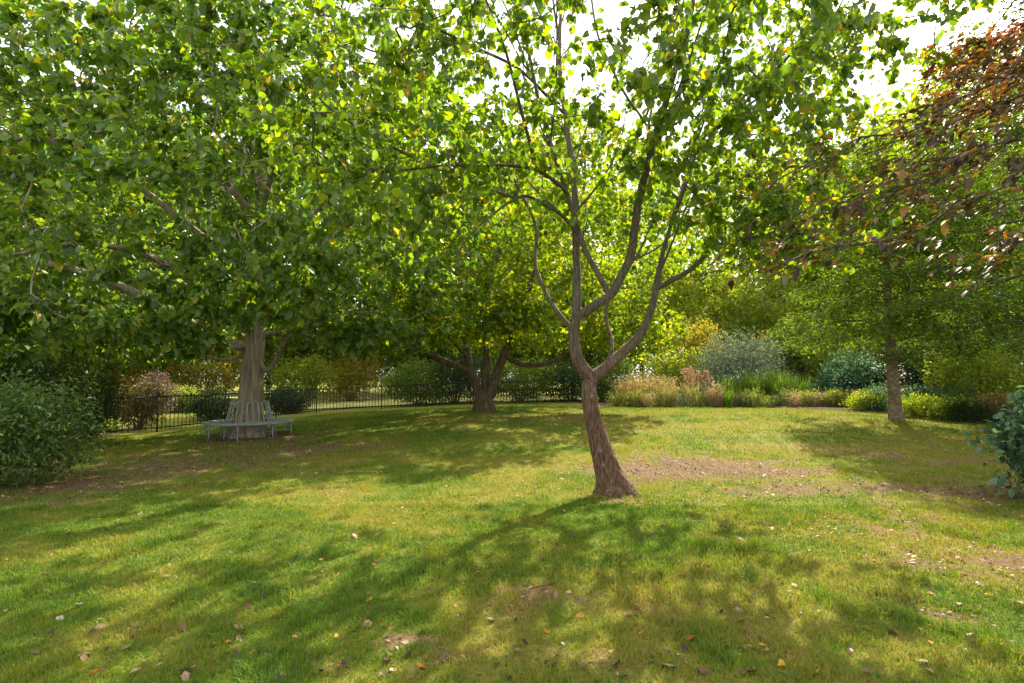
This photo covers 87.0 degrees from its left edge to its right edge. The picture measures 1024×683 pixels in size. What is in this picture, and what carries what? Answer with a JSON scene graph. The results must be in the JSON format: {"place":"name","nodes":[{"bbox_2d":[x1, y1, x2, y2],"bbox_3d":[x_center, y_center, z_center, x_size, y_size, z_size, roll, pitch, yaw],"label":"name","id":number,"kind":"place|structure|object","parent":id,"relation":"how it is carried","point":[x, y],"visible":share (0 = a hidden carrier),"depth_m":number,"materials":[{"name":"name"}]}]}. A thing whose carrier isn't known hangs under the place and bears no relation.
{"place":"outdoors","nodes":[
{"label":"outdoors","id":0,"kind":"place"},
{"bbox_2d":[88,388,611,409],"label":"meadow","id":1,"kind":"structure","parent":0,"point":[366,401],"depth_m":36.01,"materials":[{"name":"green plant"}]},
{"bbox_2d":[10,333,145,393],"bbox_3d":[-26.856,0.164,33.225,10.323,7.843,7.589,0,-4,0],"label":"dense tree","id":2,"kind":"object","parent":1,"relation":"on","point":[69,386],"visible":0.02,"depth_m":32.62,"materials":[{"name":"green plant"}]},
{"bbox_2d":[0,69,250,399],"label":"dense tree","id":3,"kind":"object","parent":1,"relation":"on","point":[146,199],"visible":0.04,"depth_m":37.84,"materials":[{"name":"green plant"}]},
{"bbox_2d":[85,351,200,406],"bbox_3d":[-20.203,1.817,29.925,5.728,3.938,4.032,0,-4,0],"label":"golden shrub","id":4,"kind":"object","parent":1,"relation":"on","point":[142,369],"visible":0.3,"depth_m":29.34,"materials":[{"name":"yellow plant"}]},
{"bbox_2d":[168,360,220,389],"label":"dense tree","id":5,"kind":"object","parent":1,"relation":"on","point":[193,376],"visible":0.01,"depth_m":60.80,"materials":[{"name":"green plant"}]},
{"bbox_2d":[152,331,242,397],"bbox_3d":[-17.535,1.193,30.952,5.169,5.526,5.430,2,-5,-29],"label":"yellow tree","id":6,"kind":"object","parent":1,"relation":"on","point":[216,371],"visible":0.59,"depth_m":30.08,"materials":[{"name":"green plant"}]},
{"bbox_2d":[208,325,304,389],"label":"dense tree","id":7,"kind":"object","parent":1,"relation":"on","point":[265,379],"visible":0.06,"depth_m":59.22,"materials":[{"name":"green plant"}]},
{"bbox_2d":[264,350,341,402],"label":"golden shrub","id":8,"kind":"object","parent":1,"relation":"on","point":[303,381],"visible":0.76,"depth_m":35.54,"materials":[{"name":"green plant"}]},
{"bbox_2d":[312,343,386,398],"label":"yellow tree","id":9,"kind":"object","parent":1,"relation":"on","point":[374,363],"visible":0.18,"depth_m":44.35,"materials":[{"name":"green plant"}]},
{"bbox_2d":[321,353,386,401],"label":"golden shrub","id":10,"kind":"object","parent":1,"relation":"on","point":[359,380],"visible":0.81,"depth_m":39.54,"materials":[{"name":"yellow plant"}]},
{"bbox_2d":[363,352,431,393],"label":"dense tree","id":11,"kind":"object","parent":1,"relation":"on","point":[389,366],"visible":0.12,"depth_m":58.72,"materials":[{"name":"green plant"}]},
{"bbox_2d":[378,252,522,391],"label":"dense tree","id":12,"kind":"object","parent":1,"relation":"on","point":[438,350],"depth_m":57.74,"materials":[{"name":"green plant"}]},
{"bbox_2d":[419,345,511,390],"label":"dense tree","id":13,"kind":"object","parent":1,"relation":"on","point":[454,358],"visible":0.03,"depth_m":61.70,"materials":[{"name":"green plant"}]},
{"bbox_2d":[500,346,569,381],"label":"dense tree","id":14,"kind":"object","parent":1,"relation":"on","point":[519,355],"visible":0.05,"depth_m":57.25,"materials":[{"name":"green plant"}]},
{"bbox_2d":[0,381,1023,682],"bbox_3d":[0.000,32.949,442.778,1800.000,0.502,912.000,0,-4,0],"label":"lawn","id":15,"kind":"structure","parent":0,"point":[584,471],"depth_m":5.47,"materials":[{"name":"green plant"}]},
{"bbox_2d":[0,361,113,487],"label":"leafy shrub","id":16,"kind":"object","parent":15,"relation":"on","point":[16,447],"visible":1,"depth_m":8.24,"materials":[{"name":"green plant"}]},
{"bbox_2d":[0,337,115,452],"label":"leafy shrub","id":17,"kind":"object","parent":15,"relation":"on","point":[44,373],"visible":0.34,"depth_m":12.00,"materials":[{"name":"green plant"}]},
{"bbox_2d":[0,173,177,398],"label":"dense tree","id":18,"kind":"object","parent":15,"relation":"on","point":[48,341],"visible":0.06,"depth_m":26.73,"materials":[{"name":"green plant"}]},
{"bbox_2d":[59,362,131,442],"bbox_3d":[-11.117,1.625,14.426,1.544,2.155,2.012,0,-4,0],"label":"yew bush","id":19,"kind":"object","parent":15,"relation":"on","point":[114,410],"visible":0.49,"depth_m":14.50,"materials":[{"name":"green plant"}]},
{"bbox_2d":[112,375,180,428],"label":"russet shrub","id":20,"kind":"object","parent":15,"relation":"on","point":[134,390],"visible":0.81,"depth_m":17.66,"materials":[{"name":"brown plant"}]},
{"bbox_2d":[139,369,181,414],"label":"plum shrub","id":21,"kind":"object","parent":15,"relation":"on","point":[162,375],"visible":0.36,"depth_m":24.86,"materials":[{"name":"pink plant"}]},
{"bbox_2d":[161,383,204,412],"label":"golden shrub","id":22,"kind":"object","parent":15,"relation":"on","point":[187,392],"visible":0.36,"depth_m":26.60,"materials":[{"name":"yellow plant"}]},
{"bbox_2d":[181,384,236,421],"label":"round shrub","id":23,"kind":"object","parent":15,"relation":"on","point":[211,404],"visible":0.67,"depth_m":21.18,"materials":[{"name":"green plant"}]},
{"bbox_2d":[202,400,293,440],"bbox_3d":[-7.096,2.082,14.603,2.250,0.994,2.250,1,-4,-12],"label":"bench","id":24,"kind":"object","parent":15,"relation":"on","point":[270,420],"visible":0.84,"depth_m":14.20,"materials":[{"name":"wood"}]},
{"bbox_2d":[0,0,515,438],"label":"broadleaf tree","id":25,"kind":"object","parent":15,"relation":"on","point":[36,299],"visible":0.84,"depth_m":10.77,"materials":[{"name":"green plant"}]},
{"bbox_2d":[264,382,311,414],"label":"round shrub","id":26,"kind":"object","parent":15,"relation":"on","point":[292,401],"visible":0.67,"depth_m":24.39,"materials":[{"name":"green plant"}]},
{"bbox_2d":[42,378,536,433],"bbox_3d":[-9.470,2.235,20.072,24.219,1.778,5.189,4,-6,-42],"label":"iron fence","id":27,"kind":"object","parent":15,"relation":"on","point":[283,413],"visible":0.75,"depth_m":22.28,"materials":[{"name":"black metal"}]},
{"bbox_2d":[154,102,446,397],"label":"dense tree","id":28,"kind":"object","parent":15,"relation":"on","point":[295,346],"visible":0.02,"depth_m":42.44,"materials":[{"name":"green plant"}]},
{"bbox_2d":[374,355,456,406],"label":"hedge bush","id":29,"kind":"object","parent":15,"relation":"on","point":[406,375],"visible":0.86,"depth_m":27.00,"materials":[{"name":"green plant"}]},
{"bbox_2d":[400,348,503,403],"bbox_3d":[-3.024,1.723,27.995,5.265,3.280,3.864,2,-5,-27],"label":"hedge bush","id":30,"kind":"object","parent":15,"relation":"on","point":[463,377],"visible":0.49,"depth_m":27.65,"materials":[{"name":"green plant"}]},
{"bbox_2d":[435,237,534,370],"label":"airy tree","id":31,"kind":"object","parent":15,"relation":"on","point":[471,340],"visible":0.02,"depth_m":49.54,"materials":[{"name":"green plant"}]},
{"bbox_2d":[399,122,583,376],"bbox_3d":[-1.275,-5.339,37.493,14.067,18.726,14.292,4,-6,-43],"label":"airy tree","id":32,"kind":"object","parent":15,"relation":"on","point":[465,276],"visible":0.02,"depth_m":35.26,"materials":[{"name":"green plant"}]},
{"bbox_2d":[312,159,691,412],"bbox_3d":[-0.084,-1.973,20.641,13.814,9.446,10.154,0,-4,0],"label":"broadleaf tree","id":33,"kind":"object","parent":15,"relation":"on","point":[516,316],"visible":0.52,"depth_m":18.76,"materials":[{"name":"green plant"}]},
{"bbox_2d":[0,448,1023,682],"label":"clover","id":34,"kind":"object","parent":15,"relation":"on","point":[621,673],"visible":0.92,"depth_m":5.57,"materials":[{"name":"green plant"}]},
{"bbox_2d":[0,410,1023,675],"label":"leaf litter","id":35,"kind":"object","parent":15,"relation":"on","point":[84,658],"visible":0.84,"depth_m":7.76,"materials":[{"name":"brown plant"}]},
{"bbox_2d":[477,354,561,403],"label":"hedge bush","id":36,"kind":"object","parent":15,"relation":"on","point":[517,388],"visible":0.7,"depth_m":27.30,"materials":[{"name":"green plant"}]},
{"bbox_2d":[522,357,607,401],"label":"hedge bush","id":37,"kind":"object","parent":15,"relation":"on","point":[570,383],"visible":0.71,"depth_m":28.03,"materials":[{"name":"green plant"}]},
{"bbox_2d":[512,272,633,394],"bbox_3d":[4.285,-0.627,40.064,9.642,9.524,9.215,-3,-5,33],"label":"dense tree","id":38,"kind":"object","parent":15,"relation":"on","point":[545,355],"visible":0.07,"depth_m":39.14,"materials":[{"name":"green plant"}]},
{"bbox_2d":[490,94,693,361],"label":"airy tree","id":39,"kind":"object","parent":15,"relation":"on","point":[574,132],"visible":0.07,"depth_m":40.46,"materials":[{"name":"green plant"}]},
{"bbox_2d":[221,0,997,497],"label":"broadleaf tree","id":40,"kind":"object","parent":15,"relation":"on","point":[781,80],"visible":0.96,"depth_m":6.44,"materials":[{"name":"green plant"}]},
{"bbox_2d":[593,240,698,387],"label":"airy tree","id":41,"kind":"object","parent":15,"relation":"on","point":[676,295],"visible":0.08,"depth_m":50.34,"materials":[{"name":"green plant"}]},
{"bbox_2d":[659,266,770,388],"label":"dense tree","id":42,"kind":"object","parent":15,"relation":"on","point":[706,274],"visible":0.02,"depth_m":63.19,"materials":[{"name":"green plant"}]},
{"bbox_2d":[670,270,768,382],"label":"airy tree","id":43,"kind":"object","parent":15,"relation":"on","point":[717,306],"visible":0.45,"depth_m":40.45,"materials":[{"name":"green plant"}]},
{"bbox_2d":[658,145,829,378],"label":"airy tree","id":44,"kind":"object","parent":15,"relation":"on","point":[717,265],"visible":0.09,"depth_m":61.34,"materials":[{"name":"green plant"}]},
{"bbox_2d":[715,273,814,370],"bbox_3d":[17.541,-0.582,37.236,6.860,8.989,6.752,1,-4,-16],"label":"airy tree","id":45,"kind":"object","parent":15,"relation":"on","point":[753,297],"visible":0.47,"depth_m":36.65,"materials":[{"name":"green plant"}]},
{"bbox_2d":[599,399,1013,422],"bbox_3d":[18.830,2.961,23.430,30.204,0.422,20.904,0,-4,0],"label":"flower bed","id":46,"kind":"object","parent":15,"relation":"on","point":[829,408],"visible":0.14,"depth_m":21.94,"materials":[{"name":"brown soil"}]},
{"bbox_2d":[590,359,644,401],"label":"leafy shrub","id":47,"kind":"object","parent":46,"relation":"on","point":[616,372],"visible":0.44,"depth_m":28.88,"materials":[{"name":"green plant"}]},
{"bbox_2d":[609,391,635,405],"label":"border perennial","id":48,"kind":"object","parent":46,"relation":"on","point":[622,402],"visible":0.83,"depth_m":23.66,"materials":[{"name":"green plant"}]},
{"bbox_2d":[607,374,642,404],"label":"twiggy perennial","id":49,"kind":"object","parent":46,"relation":"on","point":[622,386],"visible":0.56,"depth_m":24.45,"materials":[{"name":"beige plant"}]},
{"bbox_2d":[625,387,649,406],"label":"border perennial","id":50,"kind":"object","parent":46,"relation":"on","point":[637,402],"visible":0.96,"depth_m":23.06,"materials":[{"name":"green plant"}]},
{"bbox_2d":[623,371,661,404],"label":"twiggy perennial","id":51,"kind":"object","parent":46,"relation":"on","point":[637,385],"visible":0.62,"depth_m":24.04,"materials":[{"name":"beige plant"}]},
{"bbox_2d":[632,391,664,406],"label":"border perennial","id":52,"kind":"object","parent":46,"relation":"on","point":[650,397],"visible":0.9,"depth_m":22.98,"materials":[{"name":"beige plant"}]},
{"bbox_2d":[636,372,674,403],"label":"twiggy perennial","id":53,"kind":"object","parent":46,"relation":"on","point":[654,387],"visible":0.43,"depth_m":24.29,"materials":[{"name":"beige plant"}]},
{"bbox_2d":[650,385,678,406],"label":"border perennial","id":54,"kind":"object","parent":46,"relation":"on","point":[665,402],"visible":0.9,"depth_m":23.13,"materials":[{"name":"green plant"}]},
{"bbox_2d":[648,374,689,404],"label":"twiggy perennial","id":55,"kind":"object","parent":46,"relation":"on","point":[673,382],"visible":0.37,"depth_m":24.06,"materials":[{"name":"beige plant"}]},
{"bbox_2d":[632,343,706,395],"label":"leafy shrub","id":56,"kind":"object","parent":46,"relation":"on","point":[673,371],"visible":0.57,"depth_m":28.59,"materials":[{"name":"green plant"}]},
{"bbox_2d":[668,393,695,406],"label":"border perennial","id":57,"kind":"object","parent":46,"relation":"on","point":[682,403],"visible":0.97,"depth_m":23.02,"materials":[{"name":"green plant"}]},
{"bbox_2d":[678,365,694,403],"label":"plumed perennial","id":58,"kind":"object","parent":46,"relation":"on","point":[686,370],"visible":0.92,"depth_m":24.25,"materials":[{"name":"pink plant"}]},
{"bbox_2d":[649,315,731,392],"bbox_3d":[10.550,0.928,32.027,4.962,5.305,5.212,-1,-4,8],"label":"yellow tree","id":59,"kind":"object","parent":46,"relation":"on","point":[690,338],"visible":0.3,"depth_m":31.45,"materials":[{"name":"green plant"}]},
{"bbox_2d":[677,391,712,405],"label":"border perennial","id":60,"kind":"object","parent":46,"relation":"on","point":[697,400],"visible":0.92,"depth_m":23.18,"materials":[{"name":"green plant"}]},
{"bbox_2d":[690,370,702,403],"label":"plumed perennial","id":61,"kind":"object","parent":46,"relation":"on","point":[697,376],"visible":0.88,"depth_m":24.24,"materials":[{"name":"pink plant"}]},
{"bbox_2d":[701,370,712,392],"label":"plumed perennial","id":62,"kind":"object","parent":46,"relation":"on","point":[706,373],"visible":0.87,"depth_m":24.14,"materials":[{"name":"pink plant"}]},
{"bbox_2d":[692,385,721,405],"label":"border perennial","id":63,"kind":"object","parent":46,"relation":"on","point":[709,398],"visible":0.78,"depth_m":23.28,"materials":[{"name":"beige plant"}]},
{"bbox_2d":[704,381,728,405],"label":"border perennial","id":64,"kind":"object","parent":46,"relation":"on","point":[715,397],"visible":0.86,"depth_m":23.06,"materials":[{"name":"beige plant"}]},
{"bbox_2d":[711,373,743,404],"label":"sword leaved plant","id":65,"kind":"object","parent":46,"relation":"on","point":[726,381],"visible":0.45,"depth_m":24.23,"materials":[{"name":"green plant"}]},
{"bbox_2d":[718,387,736,406],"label":"sword leaved plant","id":66,"kind":"object","parent":46,"relation":"on","point":[728,398],"visible":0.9,"depth_m":22.67,"materials":[{"name":"green plant"}]},
{"bbox_2d":[728,371,752,400],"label":"sword leaved plant","id":67,"kind":"object","parent":46,"relation":"on","point":[740,387],"visible":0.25,"depth_m":24.68,"materials":[{"name":"green plant"}]},
{"bbox_2d":[683,326,799,401],"bbox_3d":[11.324,1.201,26.543,5.420,3.898,4.381,0,-4,0],"label":"grey shrub","id":68,"kind":"object","parent":46,"relation":"on","point":[725,367],"visible":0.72,"depth_m":26.05,"materials":[{"name":"blue plant"}]},
{"bbox_2d":[738,387,768,406],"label":"border perennial","id":69,"kind":"object","parent":46,"relation":"on","point":[755,395],"visible":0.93,"depth_m":22.68,"materials":[{"name":"green plant"}]},
{"bbox_2d":[740,367,767,404],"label":"sword leaved plant","id":70,"kind":"object","parent":46,"relation":"on","point":[751,384],"visible":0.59,"depth_m":24.15,"materials":[{"name":"green plant"}]},
{"bbox_2d":[747,395,784,406],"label":"border perennial","id":71,"kind":"object","parent":46,"relation":"on","point":[767,403],"visible":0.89,"depth_m":22.67,"materials":[{"name":"green plant"}]},
{"bbox_2d":[749,367,785,403],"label":"sword leaved plant","id":72,"kind":"object","parent":46,"relation":"on","point":[765,389],"visible":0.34,"depth_m":24.60,"materials":[{"name":"green plant"}]},
{"bbox_2d":[760,367,794,404],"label":"sword leaved plant","id":73,"kind":"object","parent":46,"relation":"on","point":[779,380],"visible":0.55,"depth_m":24.07,"materials":[{"name":"green plant"}]},
{"bbox_2d":[751,323,833,384],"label":"yellow tree","id":74,"kind":"object","parent":46,"relation":"on","point":[776,350],"visible":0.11,"depth_m":29.73,"materials":[{"name":"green plant"}]},
{"bbox_2d":[776,389,817,406],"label":"border perennial","id":75,"kind":"object","parent":46,"relation":"on","point":[794,401],"visible":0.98,"depth_m":22.59,"materials":[{"name":"beige plant"}]},
{"bbox_2d":[761,312,837,388],"bbox_3d":[15.281,0.796,28.593,4.746,4.997,3.659,0,-4,0],"label":"leafy shrub","id":76,"kind":"object","parent":46,"relation":"on","point":[777,337],"visible":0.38,"depth_m":27.93,"materials":[{"name":"green plant"}]},
{"bbox_2d":[787,375,814,402],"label":"sword leaved plant","id":77,"kind":"object","parent":46,"relation":"on","point":[802,386],"visible":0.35,"depth_m":23.94,"materials":[{"name":"green plant"}]},
{"bbox_2d":[795,387,820,405],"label":"border perennial","id":78,"kind":"object","parent":46,"relation":"on","point":[805,402],"visible":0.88,"depth_m":22.58,"materials":[{"name":"beige plant"}]},
{"bbox_2d":[804,392,828,406],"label":"border perennial","id":79,"kind":"object","parent":46,"relation":"on","point":[815,402],"visible":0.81,"depth_m":22.46,"materials":[{"name":"beige plant"}]},
{"bbox_2d":[795,323,867,397],"bbox_3d":[16.079,1.058,27.007,3.864,4.251,3.364,0,-4,0],"label":"leafy shrub","id":80,"kind":"object","parent":46,"relation":"on","point":[817,358],"visible":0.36,"depth_m":26.64,"materials":[{"name":"green plant"}]},
{"bbox_2d":[821,387,843,406],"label":"border perennial","id":81,"kind":"object","parent":46,"relation":"on","point":[830,403],"visible":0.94,"depth_m":22.21,"materials":[{"name":"green plant"}]},
{"bbox_2d":[817,387,850,406],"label":"border perennial","id":82,"kind":"object","parent":46,"relation":"on","point":[838,397],"visible":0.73,"depth_m":22.12,"materials":[{"name":"green plant"}]},
{"bbox_2d":[810,347,886,404],"bbox_3d":[15.079,1.594,24.080,3.845,2.833,3.049,0,-4,0],"label":"grey shrub","id":83,"kind":"object","parent":46,"relation":"on","point":[864,373],"visible":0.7,"depth_m":23.48,"materials":[{"name":"green plant"}]},
{"bbox_2d":[838,388,887,409],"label":"plant","id":84,"kind":"object","parent":46,"relation":"on","point":[855,400],"visible":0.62,"depth_m":20.30,"materials":[{"name":"green plant"}]},
{"bbox_2d":[858,381,907,410],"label":"plant","id":85,"kind":"object","parent":46,"relation":"on","point":[882,406],"visible":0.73,"depth_m":20.02,"materials":[{"name":"green plant"}]},
{"bbox_2d":[901,391,940,417],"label":"plant","id":86,"kind":"object","parent":46,"relation":"on","point":[908,404],"visible":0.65,"depth_m":17.93,"materials":[{"name":"green plant"}]},
{"bbox_2d":[874,335,981,399],"bbox_3d":[17.783,1.206,22.908,4.751,3.412,3.277,0,-4,0],"label":"leafy shrub","id":87,"kind":"object","parent":46,"relation":"on","point":[912,377],"visible":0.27,"depth_m":22.52,"materials":[{"name":"green plant"}]},
{"bbox_2d":[900,378,978,412],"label":"plant","id":88,"kind":"object","parent":46,"relation":"on","point":[927,391],"visible":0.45,"depth_m":19.03,"materials":[{"name":"green plant"}]},
{"bbox_2d":[919,392,978,421],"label":"plant","id":89,"kind":"object","parent":46,"relation":"on","point":[938,412],"visible":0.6,"depth_m":17.04,"materials":[{"name":"green plant"}]},
{"bbox_2d":[917,330,1023,407],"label":"leafy shrub","id":90,"kind":"object","parent":46,"relation":"on","point":[980,381],"visible":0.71,"depth_m":18.94,"materials":[{"name":"green plant"}]},
{"bbox_2d":[974,390,1019,419],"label":"plant","id":91,"kind":"object","parent":46,"relation":"on","point":[1001,400],"visible":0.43,"depth_m":16.62,"materials":[{"name":"brown plant"}]},
{"bbox_2d":[977,321,1023,402],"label":"leafy shrub","id":92,"kind":"object","parent":46,"relation":"on","point":[1008,366],"visible":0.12,"depth_m":20.26,"materials":[{"name":"green plant"}]},
{"bbox_2d":[712,153,901,340],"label":"airy tree","id":93,"kind":"object","parent":15,"relation":"on","point":[787,267],"visible":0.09,"depth_m":46.12,"materials":[{"name":"green plant"}]},
{"bbox_2d":[743,89,955,354],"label":"airy tree","id":94,"kind":"object","parent":15,"relation":"on","point":[867,124],"visible":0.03,"depth_m":48.86,"materials":[{"name":"green plant"}]},
{"bbox_2d":[692,0,1023,297],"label":"beech tree","id":95,"kind":"object","parent":15,"relation":"on","point":[1008,67],"visible":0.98,"depth_m":4.45,"materials":[{"name":"brown plant"}]},
{"bbox_2d":[821,253,941,374],"bbox_3d":[22.885,-1.213,33.144,7.432,9.738,7.315,-3,-5,38],"label":"airy tree","id":96,"kind":"object","parent":15,"relation":"on","point":[865,318],"visible":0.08,"depth_m":33.23,"materials":[{"name":"green plant"}]},
{"bbox_2d":[777,126,1023,420],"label":"broadleaf tree","id":97,"kind":"object","parent":15,"relation":"on","point":[895,407],"visible":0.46,"depth_m":16.85,"materials":[{"name":"green plant"}]},
{"bbox_2d":[835,0,1023,368],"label":"broadleaf tree","id":98,"kind":"object","parent":15,"relation":"on","point":[1002,297],"visible":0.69,"depth_m":13.68,"materials":[{"name":"green plant"}]},
{"bbox_2d":[844,21,1023,360],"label":"airy tree","id":99,"kind":"object","parent":15,"relation":"on","point":[902,109],"visible":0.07,"depth_m":30.65,"materials":[{"name":"green plant"}]},
{"bbox_2d":[847,88,1023,397],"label":"airy tree","id":100,"kind":"object","parent":15,"relation":"on","point":[937,148],"visible":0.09,"depth_m":29.04,"materials":[{"name":"green plant"}]},
{"bbox_2d":[943,395,998,423],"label":"plant","id":101,"kind":"object","parent":15,"relation":"on","point":[971,412],"visible":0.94,"depth_m":16.46,"materials":[{"name":"green plant"}]},
{"bbox_2d":[926,266,1023,389],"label":"dense tree","id":102,"kind":"object","parent":15,"relation":"on","point":[1019,281],"visible":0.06,"depth_m":25.46,"materials":[{"name":"green plant"}]},
{"bbox_2d":[961,379,1023,499],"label":"bluish shrub","id":103,"kind":"object","parent":15,"relation":"on","point":[1013,451],"visible":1,"depth_m":7.41,"materials":[{"name":"green plant"}]},
{"bbox_2d":[0,0,1023,380],"label":"sky","id":104,"kind":"structure","parent":0,"point":[921,34],"materials":[{"name":"white"}]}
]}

